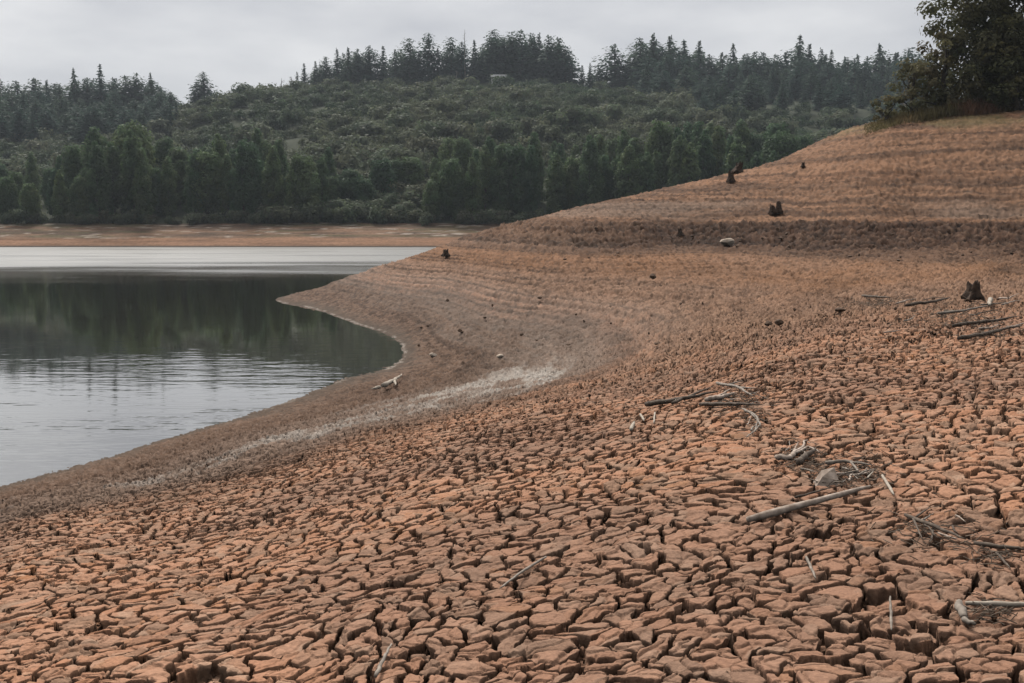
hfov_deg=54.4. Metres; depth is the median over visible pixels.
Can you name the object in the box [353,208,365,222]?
shrub
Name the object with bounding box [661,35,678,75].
conifer tree
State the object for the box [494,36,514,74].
conifer tree
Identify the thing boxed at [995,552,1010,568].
driftwood stick
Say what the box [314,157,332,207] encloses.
shore tree
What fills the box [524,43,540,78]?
conifer tree
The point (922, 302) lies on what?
driftwood stick
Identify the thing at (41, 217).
shrub
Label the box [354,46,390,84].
conifer tree
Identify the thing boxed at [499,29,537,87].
conifer tree
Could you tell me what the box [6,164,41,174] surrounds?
shrub
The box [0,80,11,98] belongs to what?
conifer tree
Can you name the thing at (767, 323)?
mud clod
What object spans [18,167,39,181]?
shrub
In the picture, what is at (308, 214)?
shrub
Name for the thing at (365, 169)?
shrub
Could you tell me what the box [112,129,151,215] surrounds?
shore tree
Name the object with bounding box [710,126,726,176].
shore tree
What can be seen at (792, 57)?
conifer tree
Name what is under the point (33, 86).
conifer tree
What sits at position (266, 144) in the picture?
shore tree
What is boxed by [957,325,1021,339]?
driftwood stick
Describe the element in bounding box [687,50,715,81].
conifer tree
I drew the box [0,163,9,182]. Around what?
shore tree
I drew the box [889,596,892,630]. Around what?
driftwood stick
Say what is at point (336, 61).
conifer tree
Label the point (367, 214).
shrub
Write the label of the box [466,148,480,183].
shore tree
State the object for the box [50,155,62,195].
shore tree
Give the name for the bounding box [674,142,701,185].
shore tree
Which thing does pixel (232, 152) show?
shore tree
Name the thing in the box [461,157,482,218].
shore tree
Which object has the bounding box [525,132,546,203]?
shore tree
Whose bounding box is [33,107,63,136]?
conifer tree
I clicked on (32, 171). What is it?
shore tree
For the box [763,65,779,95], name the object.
conifer tree
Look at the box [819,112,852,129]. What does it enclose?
shrub
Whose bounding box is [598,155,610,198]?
shore tree
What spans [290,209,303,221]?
shrub
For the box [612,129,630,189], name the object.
shore tree
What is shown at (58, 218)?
shrub
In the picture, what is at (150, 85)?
conifer tree
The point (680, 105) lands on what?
shrub
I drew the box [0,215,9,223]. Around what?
shrub
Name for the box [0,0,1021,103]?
sky
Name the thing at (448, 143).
shore tree
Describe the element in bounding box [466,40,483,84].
conifer tree
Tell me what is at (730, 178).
tree stump
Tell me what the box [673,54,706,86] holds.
conifer tree
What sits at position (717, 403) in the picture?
driftwood stick
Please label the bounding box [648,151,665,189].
shore tree
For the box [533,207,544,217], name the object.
shrub
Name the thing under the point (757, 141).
shore tree
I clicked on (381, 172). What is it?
shore tree
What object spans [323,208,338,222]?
shrub
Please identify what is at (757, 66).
conifer tree
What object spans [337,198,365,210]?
shrub
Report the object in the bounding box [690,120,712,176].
shore tree
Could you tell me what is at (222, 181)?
shore tree
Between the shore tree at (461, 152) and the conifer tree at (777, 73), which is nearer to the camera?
the shore tree at (461, 152)
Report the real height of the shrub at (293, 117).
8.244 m
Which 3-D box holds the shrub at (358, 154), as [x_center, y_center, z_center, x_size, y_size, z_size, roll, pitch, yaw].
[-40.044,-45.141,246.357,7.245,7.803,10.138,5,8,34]
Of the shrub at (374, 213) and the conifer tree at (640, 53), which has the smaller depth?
the shrub at (374, 213)
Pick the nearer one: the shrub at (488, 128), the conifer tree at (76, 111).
the shrub at (488, 128)
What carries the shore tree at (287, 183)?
on the hills
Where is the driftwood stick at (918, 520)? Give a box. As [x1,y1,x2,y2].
[904,507,965,538]
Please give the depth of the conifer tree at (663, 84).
378.73 m
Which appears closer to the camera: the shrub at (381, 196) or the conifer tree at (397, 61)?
the shrub at (381, 196)
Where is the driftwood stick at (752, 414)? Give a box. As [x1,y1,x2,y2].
[742,408,760,432]
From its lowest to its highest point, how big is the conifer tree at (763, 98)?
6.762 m
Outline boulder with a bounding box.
[720,238,734,245]
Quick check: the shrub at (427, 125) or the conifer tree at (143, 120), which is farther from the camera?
the conifer tree at (143, 120)
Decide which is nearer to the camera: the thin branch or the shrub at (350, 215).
the thin branch
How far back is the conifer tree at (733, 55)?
437.70 m
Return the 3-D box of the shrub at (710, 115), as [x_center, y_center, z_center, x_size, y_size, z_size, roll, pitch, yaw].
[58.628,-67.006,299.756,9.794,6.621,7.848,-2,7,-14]
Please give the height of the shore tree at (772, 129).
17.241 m
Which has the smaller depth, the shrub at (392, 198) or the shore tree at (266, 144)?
the shrub at (392, 198)
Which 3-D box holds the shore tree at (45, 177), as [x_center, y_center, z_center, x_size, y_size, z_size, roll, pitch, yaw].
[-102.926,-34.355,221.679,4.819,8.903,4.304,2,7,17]
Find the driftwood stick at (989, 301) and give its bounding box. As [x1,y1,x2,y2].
[987,297,992,305]
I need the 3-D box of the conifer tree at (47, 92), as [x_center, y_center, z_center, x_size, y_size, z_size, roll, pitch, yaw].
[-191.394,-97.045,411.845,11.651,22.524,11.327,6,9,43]
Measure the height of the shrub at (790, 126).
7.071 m
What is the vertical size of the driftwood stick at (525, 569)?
0.032 m
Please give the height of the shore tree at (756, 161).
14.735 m
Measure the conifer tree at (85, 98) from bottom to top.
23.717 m
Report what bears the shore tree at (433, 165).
on the hills
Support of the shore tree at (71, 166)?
on the hills
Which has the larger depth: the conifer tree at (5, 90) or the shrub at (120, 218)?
the conifer tree at (5, 90)
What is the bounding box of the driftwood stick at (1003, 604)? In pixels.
[965,601,1023,606]
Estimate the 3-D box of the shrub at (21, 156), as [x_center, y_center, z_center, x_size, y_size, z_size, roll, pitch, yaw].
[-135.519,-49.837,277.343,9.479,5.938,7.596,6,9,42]
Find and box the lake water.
[0,247,435,485]
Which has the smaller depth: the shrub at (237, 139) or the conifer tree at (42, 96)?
the shrub at (237, 139)
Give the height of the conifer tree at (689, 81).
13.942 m
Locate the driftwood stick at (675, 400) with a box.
[644,386,717,405]
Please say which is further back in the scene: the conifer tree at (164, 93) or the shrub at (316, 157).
the conifer tree at (164, 93)
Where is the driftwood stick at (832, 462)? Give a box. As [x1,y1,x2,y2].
[825,459,871,473]
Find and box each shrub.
[0,156,27,169]
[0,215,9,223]
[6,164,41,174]
[8,207,29,224]
[11,152,41,162]
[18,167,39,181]
[21,137,50,157]
[22,145,48,164]
[26,215,36,222]
[34,212,48,223]
[47,152,64,167]
[51,214,66,223]
[112,213,134,224]
[134,211,145,222]
[145,117,170,132]
[163,216,172,223]
[170,217,182,224]
[183,213,202,224]
[195,212,210,222]
[207,211,224,223]
[230,128,263,147]
[231,209,249,222]
[238,121,255,131]
[249,121,274,137]
[255,207,268,222]
[262,205,278,223]
[266,211,281,223]
[269,205,297,223]
[269,206,290,223]
[277,104,308,129]
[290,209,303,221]
[293,216,306,222]
[299,204,318,221]
[301,152,324,168]
[303,200,331,220]
[304,142,334,157]
[311,215,319,223]
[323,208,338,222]
[325,137,361,155]
[327,197,348,208]
[327,198,340,210]
[332,148,359,170]
[332,207,348,221]
[332,214,344,223]
[335,144,367,163]
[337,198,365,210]
[339,133,373,148]
[340,202,363,222]
[347,118,375,133]
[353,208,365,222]
[356,121,389,138]
[356,170,370,178]
[359,162,372,171]
[361,142,373,150]
[361,210,371,222]
[362,198,386,209]
[363,151,391,168]
[363,203,381,221]
[366,206,389,223]
[372,191,399,201]
[373,198,385,208]
[375,145,388,151]
[375,147,395,156]
[376,217,388,223]
[379,200,391,210]
[380,207,406,222]
[382,193,398,204]
[383,112,411,133]
[384,144,423,160]
[387,105,417,125]
[389,213,407,222]
[391,204,413,215]
[397,125,428,146]
[400,200,417,210]
[402,190,417,201]
[403,208,424,222]
[404,183,426,196]
[404,193,420,207]
[405,134,439,152]
[406,213,415,222]
[409,195,420,203]
[412,155,427,168]
[413,119,438,133]
[416,177,430,185]
[419,136,444,154]
[419,211,433,225]
[427,120,455,139]
[441,119,476,139]
[469,107,489,123]
[479,208,495,223]
[482,117,506,134]
[491,118,523,142]
[495,209,510,219]
[495,214,506,223]
[509,85,533,100]
[509,214,526,222]
[512,135,530,150]
[516,116,550,133]
[517,212,532,219]
[527,122,548,142]
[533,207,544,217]
[539,109,571,134]
[543,125,565,145]
[559,103,581,128]
[574,104,604,126]
[587,127,616,139]
[603,103,624,123]
[631,136,645,150]
[642,106,666,126]
[658,94,686,118]
[660,108,682,124]
[693,107,723,123]
[705,117,730,136]
[743,114,771,132]
[766,115,798,133]
[804,132,827,144]
[808,130,828,138]
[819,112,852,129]
[822,128,842,137]
[827,109,853,125]
[869,95,905,120]
[886,57,955,113]
[901,29,993,111]
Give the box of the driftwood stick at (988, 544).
[973,541,1023,549]
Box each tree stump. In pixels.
[441,249,450,256]
[677,228,684,235]
[726,170,735,181]
[731,161,742,173]
[768,204,776,213]
[776,201,782,212]
[960,280,984,299]
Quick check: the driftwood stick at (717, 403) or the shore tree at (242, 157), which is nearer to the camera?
the driftwood stick at (717, 403)
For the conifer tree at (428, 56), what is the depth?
428.94 m
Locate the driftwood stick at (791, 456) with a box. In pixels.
[774,440,819,460]
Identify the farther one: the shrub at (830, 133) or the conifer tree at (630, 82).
the conifer tree at (630, 82)
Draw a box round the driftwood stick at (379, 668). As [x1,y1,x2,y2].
[374,643,391,677]
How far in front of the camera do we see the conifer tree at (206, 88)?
417.63 m
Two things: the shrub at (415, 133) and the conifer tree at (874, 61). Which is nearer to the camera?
the shrub at (415, 133)
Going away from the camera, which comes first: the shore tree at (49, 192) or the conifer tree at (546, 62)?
the shore tree at (49, 192)
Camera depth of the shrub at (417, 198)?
208.61 m
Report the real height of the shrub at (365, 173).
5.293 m
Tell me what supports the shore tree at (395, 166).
on the hills
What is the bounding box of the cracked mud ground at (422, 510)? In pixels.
[0,110,1023,682]
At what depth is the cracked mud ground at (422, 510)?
8.13 m
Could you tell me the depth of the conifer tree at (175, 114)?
343.44 m
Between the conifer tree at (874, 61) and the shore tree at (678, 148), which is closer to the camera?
the shore tree at (678, 148)
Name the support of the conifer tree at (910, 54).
on the hills
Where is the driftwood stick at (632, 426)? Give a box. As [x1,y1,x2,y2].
[629,421,634,430]
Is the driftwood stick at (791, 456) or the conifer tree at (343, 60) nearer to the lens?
the driftwood stick at (791, 456)
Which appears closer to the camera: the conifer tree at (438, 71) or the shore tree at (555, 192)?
the shore tree at (555, 192)
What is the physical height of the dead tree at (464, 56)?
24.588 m
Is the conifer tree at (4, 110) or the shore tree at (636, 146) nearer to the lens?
the shore tree at (636, 146)
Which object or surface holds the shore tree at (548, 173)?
on the hills
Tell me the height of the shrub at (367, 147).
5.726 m
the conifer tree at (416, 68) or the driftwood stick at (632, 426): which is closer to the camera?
the driftwood stick at (632, 426)
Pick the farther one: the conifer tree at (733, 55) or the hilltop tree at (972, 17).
the conifer tree at (733, 55)
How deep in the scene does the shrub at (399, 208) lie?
202.49 m
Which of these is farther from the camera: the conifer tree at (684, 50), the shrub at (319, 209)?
the conifer tree at (684, 50)
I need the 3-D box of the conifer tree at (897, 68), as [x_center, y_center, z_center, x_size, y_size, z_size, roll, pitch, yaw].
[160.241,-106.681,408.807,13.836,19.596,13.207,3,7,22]
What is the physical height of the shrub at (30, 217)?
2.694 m
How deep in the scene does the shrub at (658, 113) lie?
295.97 m
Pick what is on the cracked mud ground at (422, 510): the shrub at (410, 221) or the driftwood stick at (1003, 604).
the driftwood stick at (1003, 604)
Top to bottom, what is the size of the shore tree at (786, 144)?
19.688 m
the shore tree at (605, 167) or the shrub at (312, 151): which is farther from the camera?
the shrub at (312, 151)
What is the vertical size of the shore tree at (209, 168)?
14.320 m
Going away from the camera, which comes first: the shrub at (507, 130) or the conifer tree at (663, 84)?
the shrub at (507, 130)
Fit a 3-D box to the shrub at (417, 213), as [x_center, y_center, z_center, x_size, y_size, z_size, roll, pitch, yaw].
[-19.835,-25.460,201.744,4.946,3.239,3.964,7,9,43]
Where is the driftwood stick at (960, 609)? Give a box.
[954,599,975,625]
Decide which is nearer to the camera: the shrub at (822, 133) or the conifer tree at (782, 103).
the shrub at (822, 133)
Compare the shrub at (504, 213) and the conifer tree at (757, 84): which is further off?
the conifer tree at (757, 84)
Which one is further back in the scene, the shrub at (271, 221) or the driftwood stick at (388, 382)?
the shrub at (271, 221)
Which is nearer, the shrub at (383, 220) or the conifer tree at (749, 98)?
the shrub at (383, 220)
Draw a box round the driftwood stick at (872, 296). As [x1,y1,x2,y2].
[861,295,890,297]
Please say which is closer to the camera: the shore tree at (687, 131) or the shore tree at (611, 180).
the shore tree at (611, 180)
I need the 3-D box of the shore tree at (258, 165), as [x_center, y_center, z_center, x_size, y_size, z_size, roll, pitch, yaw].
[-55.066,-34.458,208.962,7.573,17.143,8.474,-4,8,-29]
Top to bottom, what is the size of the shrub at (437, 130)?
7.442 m
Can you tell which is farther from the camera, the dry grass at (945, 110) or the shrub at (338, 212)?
the shrub at (338, 212)
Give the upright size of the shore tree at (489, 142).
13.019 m
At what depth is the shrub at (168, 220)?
200.74 m
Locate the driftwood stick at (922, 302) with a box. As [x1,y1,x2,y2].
[905,297,949,306]
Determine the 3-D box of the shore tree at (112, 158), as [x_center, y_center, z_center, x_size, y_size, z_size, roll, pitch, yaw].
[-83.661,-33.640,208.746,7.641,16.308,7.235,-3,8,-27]
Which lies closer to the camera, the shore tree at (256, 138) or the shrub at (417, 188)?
the shrub at (417, 188)
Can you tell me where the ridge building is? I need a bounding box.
[491,74,506,82]
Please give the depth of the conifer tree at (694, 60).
442.73 m
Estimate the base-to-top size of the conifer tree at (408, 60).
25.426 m
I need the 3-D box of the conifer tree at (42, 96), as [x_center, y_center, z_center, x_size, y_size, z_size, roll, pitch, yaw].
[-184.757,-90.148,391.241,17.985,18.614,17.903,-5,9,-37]
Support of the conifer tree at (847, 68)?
on the hills
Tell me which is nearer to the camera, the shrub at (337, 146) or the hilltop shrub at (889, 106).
the hilltop shrub at (889, 106)
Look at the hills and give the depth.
193.35 m
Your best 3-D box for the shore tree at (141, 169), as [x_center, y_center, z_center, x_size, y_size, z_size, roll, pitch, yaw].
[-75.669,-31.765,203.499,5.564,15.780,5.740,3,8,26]
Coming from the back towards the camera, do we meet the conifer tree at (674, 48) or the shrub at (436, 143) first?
the conifer tree at (674, 48)
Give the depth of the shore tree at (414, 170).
219.68 m
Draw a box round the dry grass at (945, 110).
[864,96,1023,135]
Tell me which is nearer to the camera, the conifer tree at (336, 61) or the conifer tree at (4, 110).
the conifer tree at (4, 110)
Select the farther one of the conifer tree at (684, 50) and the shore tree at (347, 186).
the conifer tree at (684, 50)
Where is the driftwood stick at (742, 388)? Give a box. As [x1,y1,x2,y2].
[716,381,754,395]
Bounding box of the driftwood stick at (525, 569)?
[499,556,546,588]
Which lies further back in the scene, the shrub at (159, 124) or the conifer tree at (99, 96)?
the conifer tree at (99, 96)
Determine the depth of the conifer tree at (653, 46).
428.42 m
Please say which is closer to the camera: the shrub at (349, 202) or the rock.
the rock
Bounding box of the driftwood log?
[746,485,870,521]
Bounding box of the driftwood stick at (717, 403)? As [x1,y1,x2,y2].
[699,402,761,405]
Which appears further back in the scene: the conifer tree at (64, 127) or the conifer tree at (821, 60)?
the conifer tree at (821, 60)
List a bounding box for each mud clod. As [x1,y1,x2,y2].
[764,321,771,325]
[775,319,783,324]
[835,307,845,311]
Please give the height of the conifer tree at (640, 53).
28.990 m
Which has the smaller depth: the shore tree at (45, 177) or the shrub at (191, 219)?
the shrub at (191, 219)
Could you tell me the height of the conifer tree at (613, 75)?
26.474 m
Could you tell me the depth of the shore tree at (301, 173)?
203.18 m
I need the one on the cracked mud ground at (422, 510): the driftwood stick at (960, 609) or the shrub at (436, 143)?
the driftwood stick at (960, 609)
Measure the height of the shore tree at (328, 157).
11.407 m
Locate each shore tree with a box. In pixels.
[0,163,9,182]
[0,176,20,217]
[8,170,25,204]
[18,183,41,222]
[23,152,40,198]
[38,167,53,203]
[44,169,65,215]
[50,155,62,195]
[50,169,70,216]
[60,143,86,207]
[67,174,91,222]
[74,126,116,210]
[83,140,115,220]
[95,142,128,214]
[106,119,160,183]
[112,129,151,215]
[132,147,156,222]
[147,167,164,215]
[152,135,180,174]
[159,146,189,205]
[159,156,180,216]
[182,153,206,212]
[183,145,215,195]
[184,149,223,212]
[209,133,228,187]
[215,153,236,213]
[226,140,258,214]
[229,148,236,168]
[234,136,265,210]
[249,127,267,169]
[260,139,271,151]
[260,145,286,208]
[261,144,273,181]
[273,139,288,191]
[282,150,320,211]
[283,165,292,209]
[305,156,316,178]
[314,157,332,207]
[322,146,337,180]
[323,176,340,199]
[333,168,366,200]
[351,178,376,202]
[368,156,397,195]
[388,158,409,189]
[397,155,426,188]
[421,179,446,216]
[428,157,440,178]
[430,169,440,189]
[436,136,455,162]
[436,146,449,182]
[437,158,466,219]
[450,137,472,181]
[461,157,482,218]
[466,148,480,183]
[475,145,496,210]
[484,136,495,183]
[485,144,511,211]
[498,140,533,214]
[500,142,511,149]
[519,145,541,215]
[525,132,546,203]
[543,152,570,214]
[545,163,551,189]
[548,140,557,168]
[548,142,567,185]
[561,156,586,209]
[571,144,579,157]
[572,135,606,206]
[593,134,609,175]
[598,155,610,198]
[604,158,619,200]
[605,136,620,165]
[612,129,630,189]
[612,144,640,198]
[628,137,643,192]
[634,152,656,192]
[644,118,674,189]
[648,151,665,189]
[664,127,686,179]
[664,135,687,186]
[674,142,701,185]
[682,121,696,151]
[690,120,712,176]
[696,129,719,180]
[706,123,721,155]
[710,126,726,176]
[719,134,734,174]
[723,137,751,173]
[732,118,756,164]
[743,128,766,165]
[749,151,763,168]
[759,121,790,154]
[759,129,801,164]
[767,150,776,162]
[795,134,814,149]
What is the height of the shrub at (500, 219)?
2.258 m
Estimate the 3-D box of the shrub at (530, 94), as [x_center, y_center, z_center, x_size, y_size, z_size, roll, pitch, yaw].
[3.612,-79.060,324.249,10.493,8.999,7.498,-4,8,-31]
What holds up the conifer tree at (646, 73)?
on the hills
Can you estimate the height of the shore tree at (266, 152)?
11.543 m
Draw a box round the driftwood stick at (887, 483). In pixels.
[881,474,894,494]
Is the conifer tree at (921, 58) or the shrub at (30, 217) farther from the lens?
the conifer tree at (921, 58)
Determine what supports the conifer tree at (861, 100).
on the hills
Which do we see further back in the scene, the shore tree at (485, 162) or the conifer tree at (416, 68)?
the conifer tree at (416, 68)
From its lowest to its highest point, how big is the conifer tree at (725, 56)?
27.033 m
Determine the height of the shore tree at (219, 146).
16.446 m
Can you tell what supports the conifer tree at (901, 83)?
on the hills
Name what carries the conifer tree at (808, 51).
on the hills
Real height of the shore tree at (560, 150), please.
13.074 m
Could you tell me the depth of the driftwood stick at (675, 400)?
10.83 m
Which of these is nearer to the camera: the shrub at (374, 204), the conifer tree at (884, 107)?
the shrub at (374, 204)
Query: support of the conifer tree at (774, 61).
on the hills
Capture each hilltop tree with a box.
[906,0,1023,113]
[955,12,1023,111]
[970,0,1023,98]
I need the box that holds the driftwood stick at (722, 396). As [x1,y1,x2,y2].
[704,389,734,401]
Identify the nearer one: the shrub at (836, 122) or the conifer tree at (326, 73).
the shrub at (836, 122)
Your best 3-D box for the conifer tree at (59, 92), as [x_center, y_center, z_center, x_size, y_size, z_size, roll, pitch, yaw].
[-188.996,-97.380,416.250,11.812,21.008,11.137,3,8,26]
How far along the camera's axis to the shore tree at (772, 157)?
203.41 m
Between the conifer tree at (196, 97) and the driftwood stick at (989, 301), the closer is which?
the driftwood stick at (989, 301)
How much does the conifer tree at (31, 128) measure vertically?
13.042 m
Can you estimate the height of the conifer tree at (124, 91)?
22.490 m
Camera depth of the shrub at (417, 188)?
212.68 m
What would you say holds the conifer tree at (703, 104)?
on the hills
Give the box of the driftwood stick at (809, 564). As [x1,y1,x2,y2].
[805,556,815,578]
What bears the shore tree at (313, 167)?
on the hills
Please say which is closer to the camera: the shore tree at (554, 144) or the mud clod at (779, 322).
the mud clod at (779, 322)
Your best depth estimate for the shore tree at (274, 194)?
204.73 m
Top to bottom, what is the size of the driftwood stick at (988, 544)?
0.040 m
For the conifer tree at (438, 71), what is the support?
on the hills
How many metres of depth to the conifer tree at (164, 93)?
395.88 m
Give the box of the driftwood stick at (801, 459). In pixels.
[796,448,815,464]
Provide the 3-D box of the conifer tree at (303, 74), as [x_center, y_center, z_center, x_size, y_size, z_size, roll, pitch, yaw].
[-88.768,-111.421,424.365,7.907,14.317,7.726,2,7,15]
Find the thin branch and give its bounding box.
[978,324,999,329]
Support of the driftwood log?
on the cracked mud ground at (422, 510)
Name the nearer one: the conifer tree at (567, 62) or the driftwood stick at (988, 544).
the driftwood stick at (988, 544)
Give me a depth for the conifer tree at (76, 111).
347.59 m
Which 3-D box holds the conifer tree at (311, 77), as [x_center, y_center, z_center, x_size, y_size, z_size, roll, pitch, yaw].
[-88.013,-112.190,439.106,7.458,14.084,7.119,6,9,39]
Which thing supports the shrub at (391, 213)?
on the hills
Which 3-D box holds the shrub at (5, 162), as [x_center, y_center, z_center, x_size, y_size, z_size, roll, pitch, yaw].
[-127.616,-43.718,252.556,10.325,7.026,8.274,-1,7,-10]
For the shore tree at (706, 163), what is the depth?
206.74 m
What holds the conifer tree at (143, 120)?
on the hills
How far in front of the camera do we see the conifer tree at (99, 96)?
414.50 m
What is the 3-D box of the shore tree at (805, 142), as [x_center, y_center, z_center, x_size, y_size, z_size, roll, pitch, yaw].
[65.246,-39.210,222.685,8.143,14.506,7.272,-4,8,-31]
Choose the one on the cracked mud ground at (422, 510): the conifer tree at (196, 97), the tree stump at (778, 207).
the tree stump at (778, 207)
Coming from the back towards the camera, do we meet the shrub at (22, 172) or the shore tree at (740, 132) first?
the shrub at (22, 172)
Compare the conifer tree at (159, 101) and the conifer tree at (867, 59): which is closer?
the conifer tree at (159, 101)
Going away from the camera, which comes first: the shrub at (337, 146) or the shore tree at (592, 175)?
the shore tree at (592, 175)
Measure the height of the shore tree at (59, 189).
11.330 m
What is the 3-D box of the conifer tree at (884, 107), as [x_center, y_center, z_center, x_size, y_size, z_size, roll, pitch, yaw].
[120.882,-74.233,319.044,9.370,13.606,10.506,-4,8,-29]
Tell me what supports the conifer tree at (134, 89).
on the hills
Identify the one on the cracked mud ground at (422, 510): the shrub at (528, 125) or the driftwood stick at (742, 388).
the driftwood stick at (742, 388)
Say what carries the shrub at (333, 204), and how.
on the hills
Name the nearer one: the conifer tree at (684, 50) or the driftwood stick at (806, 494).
the driftwood stick at (806, 494)
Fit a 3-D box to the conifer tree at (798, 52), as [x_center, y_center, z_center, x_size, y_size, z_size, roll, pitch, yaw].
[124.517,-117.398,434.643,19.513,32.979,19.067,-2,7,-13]
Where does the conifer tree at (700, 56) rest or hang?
on the hills
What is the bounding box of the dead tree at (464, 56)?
[461,34,468,78]
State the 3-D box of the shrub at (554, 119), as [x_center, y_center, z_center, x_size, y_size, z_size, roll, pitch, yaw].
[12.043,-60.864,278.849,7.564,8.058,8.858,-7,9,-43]
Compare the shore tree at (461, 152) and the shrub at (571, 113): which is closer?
the shore tree at (461, 152)
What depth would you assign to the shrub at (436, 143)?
252.05 m
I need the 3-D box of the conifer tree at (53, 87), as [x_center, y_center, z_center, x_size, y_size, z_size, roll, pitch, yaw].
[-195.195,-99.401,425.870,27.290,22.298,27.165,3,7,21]
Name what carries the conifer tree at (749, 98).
on the hills
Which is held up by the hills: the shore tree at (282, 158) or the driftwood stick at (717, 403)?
the shore tree at (282, 158)
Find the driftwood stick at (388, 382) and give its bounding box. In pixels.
[371,374,401,389]
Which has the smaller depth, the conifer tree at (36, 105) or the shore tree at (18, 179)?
the shore tree at (18, 179)
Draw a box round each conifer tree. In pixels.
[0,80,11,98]
[0,87,19,103]
[0,90,30,133]
[0,97,13,131]
[1,81,30,102]
[3,89,11,112]
[7,104,30,142]
[14,94,30,135]
[16,79,56,99]
[22,98,46,129]
[22,110,39,144]
[26,88,58,116]
[29,77,36,102]
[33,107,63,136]
[41,82,66,104]
[42,80,53,108]
[48,83,67,112]
[55,80,86,100]
[55,112,80,137]
[56,77,98,114]
[63,109,103,143]
[64,92,77,109]
[65,69,84,109]
[67,106,100,134]
[68,105,83,130]
[80,78,106,111]
[84,103,110,134]
[85,64,108,110]
[88,77,120,108]
[102,75,141,119]
[108,83,121,108]
[120,73,155,110]
[123,98,149,123]
[132,111,147,126]
[136,80,166,99]
[141,72,155,102]
[141,113,147,129]
[146,86,168,104]
[150,93,168,116]
[154,89,172,109]
[154,101,179,122]
[162,104,174,132]
[163,93,183,110]
[172,102,181,119]
[185,71,218,100]
[186,82,206,103]
[299,63,308,83]
[307,72,316,84]
[310,61,319,84]
[313,57,337,83]
[330,48,343,83]
[330,53,351,81]
[335,48,378,85]
[337,47,356,84]
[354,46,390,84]
[372,46,391,82]
[386,49,407,76]
[387,49,405,80]
[390,38,422,84]
[413,33,440,86]
[414,53,424,85]
[431,48,444,80]
[433,37,460,79]
[448,42,478,81]
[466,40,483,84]
[475,29,513,84]
[476,44,489,82]
[478,39,504,83]
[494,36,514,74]
[496,32,527,82]
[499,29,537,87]
[518,33,545,80]
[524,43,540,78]
[525,39,554,78]
[528,37,579,85]
[531,32,543,74]
[532,35,570,84]
[553,46,582,84]
[553,57,582,81]
[577,65,586,87]
[584,63,596,88]
[585,67,610,86]
[591,44,631,91]
[608,37,657,88]
[609,43,665,88]
[626,53,664,91]
[626,72,635,92]
[632,39,680,70]
[636,70,650,94]
[638,61,653,93]
[640,33,663,74]
[641,62,661,88]
[642,70,674,95]
[649,61,671,92]
[657,40,701,75]
[657,55,678,79]
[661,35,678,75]
[662,55,674,85]
[668,56,692,85]
[671,65,703,91]
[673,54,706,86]
[676,51,716,81]
[678,39,688,62]
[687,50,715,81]
[692,41,709,89]
[697,95,715,113]
[701,54,724,89]
[710,55,734,76]
[711,52,725,87]
[711,63,742,95]
[723,43,738,74]
[724,89,742,118]
[726,58,743,94]
[736,75,772,109]
[739,53,758,79]
[741,72,767,96]
[746,51,773,79]
[756,52,772,78]
[759,53,791,78]
[759,91,768,108]
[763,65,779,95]
[768,62,785,93]
[771,44,816,79]
[771,80,792,114]
[782,51,791,72]
[784,55,829,86]
[787,34,809,79]
[804,44,816,72]
[811,80,828,109]
[814,47,824,75]
[816,54,832,92]
[816,62,844,94]
[826,50,836,72]
[838,57,862,82]
[845,59,859,100]
[849,61,877,96]
[853,83,869,108]
[855,54,863,72]
[860,50,898,80]
[861,56,873,81]
[867,85,883,112]
[871,43,886,76]
[872,55,888,88]
[874,89,899,121]
[881,52,899,84]
[885,57,891,77]
[886,58,909,92]
[894,74,908,103]
[895,73,922,103]
[899,47,919,66]
[910,54,939,79]
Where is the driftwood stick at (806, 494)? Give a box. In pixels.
[794,488,829,497]
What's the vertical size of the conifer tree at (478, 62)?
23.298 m
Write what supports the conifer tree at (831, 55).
on the hills
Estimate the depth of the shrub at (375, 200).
204.97 m
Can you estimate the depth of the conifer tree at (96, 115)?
331.28 m
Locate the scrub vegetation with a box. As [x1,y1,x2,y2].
[0,74,900,191]
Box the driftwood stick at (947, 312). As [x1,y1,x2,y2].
[937,305,990,314]
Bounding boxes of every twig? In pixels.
[854,468,873,476]
[937,532,956,538]
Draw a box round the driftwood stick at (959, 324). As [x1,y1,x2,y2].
[952,316,1016,326]
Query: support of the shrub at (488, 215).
on the hills
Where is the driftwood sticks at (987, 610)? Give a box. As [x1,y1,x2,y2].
[685,289,1023,626]
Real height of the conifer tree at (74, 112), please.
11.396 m
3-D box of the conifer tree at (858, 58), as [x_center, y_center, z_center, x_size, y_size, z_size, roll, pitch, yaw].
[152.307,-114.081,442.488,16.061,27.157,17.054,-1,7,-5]
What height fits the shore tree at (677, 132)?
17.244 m
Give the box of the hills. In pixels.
[0,90,907,246]
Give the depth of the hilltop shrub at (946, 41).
63.02 m
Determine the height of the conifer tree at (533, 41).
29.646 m
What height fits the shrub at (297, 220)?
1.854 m
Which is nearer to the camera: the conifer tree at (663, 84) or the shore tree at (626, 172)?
the shore tree at (626, 172)
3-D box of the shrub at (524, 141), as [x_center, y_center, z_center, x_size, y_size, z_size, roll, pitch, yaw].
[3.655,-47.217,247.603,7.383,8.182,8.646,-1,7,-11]
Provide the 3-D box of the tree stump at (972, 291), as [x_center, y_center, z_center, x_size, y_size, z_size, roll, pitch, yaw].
[9.692,-1.085,20.887,0.470,0.408,0.465,-4,8,-33]
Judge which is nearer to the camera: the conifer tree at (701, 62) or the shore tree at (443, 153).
the shore tree at (443, 153)
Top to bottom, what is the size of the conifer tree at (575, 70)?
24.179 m
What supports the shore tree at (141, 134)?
on the hills

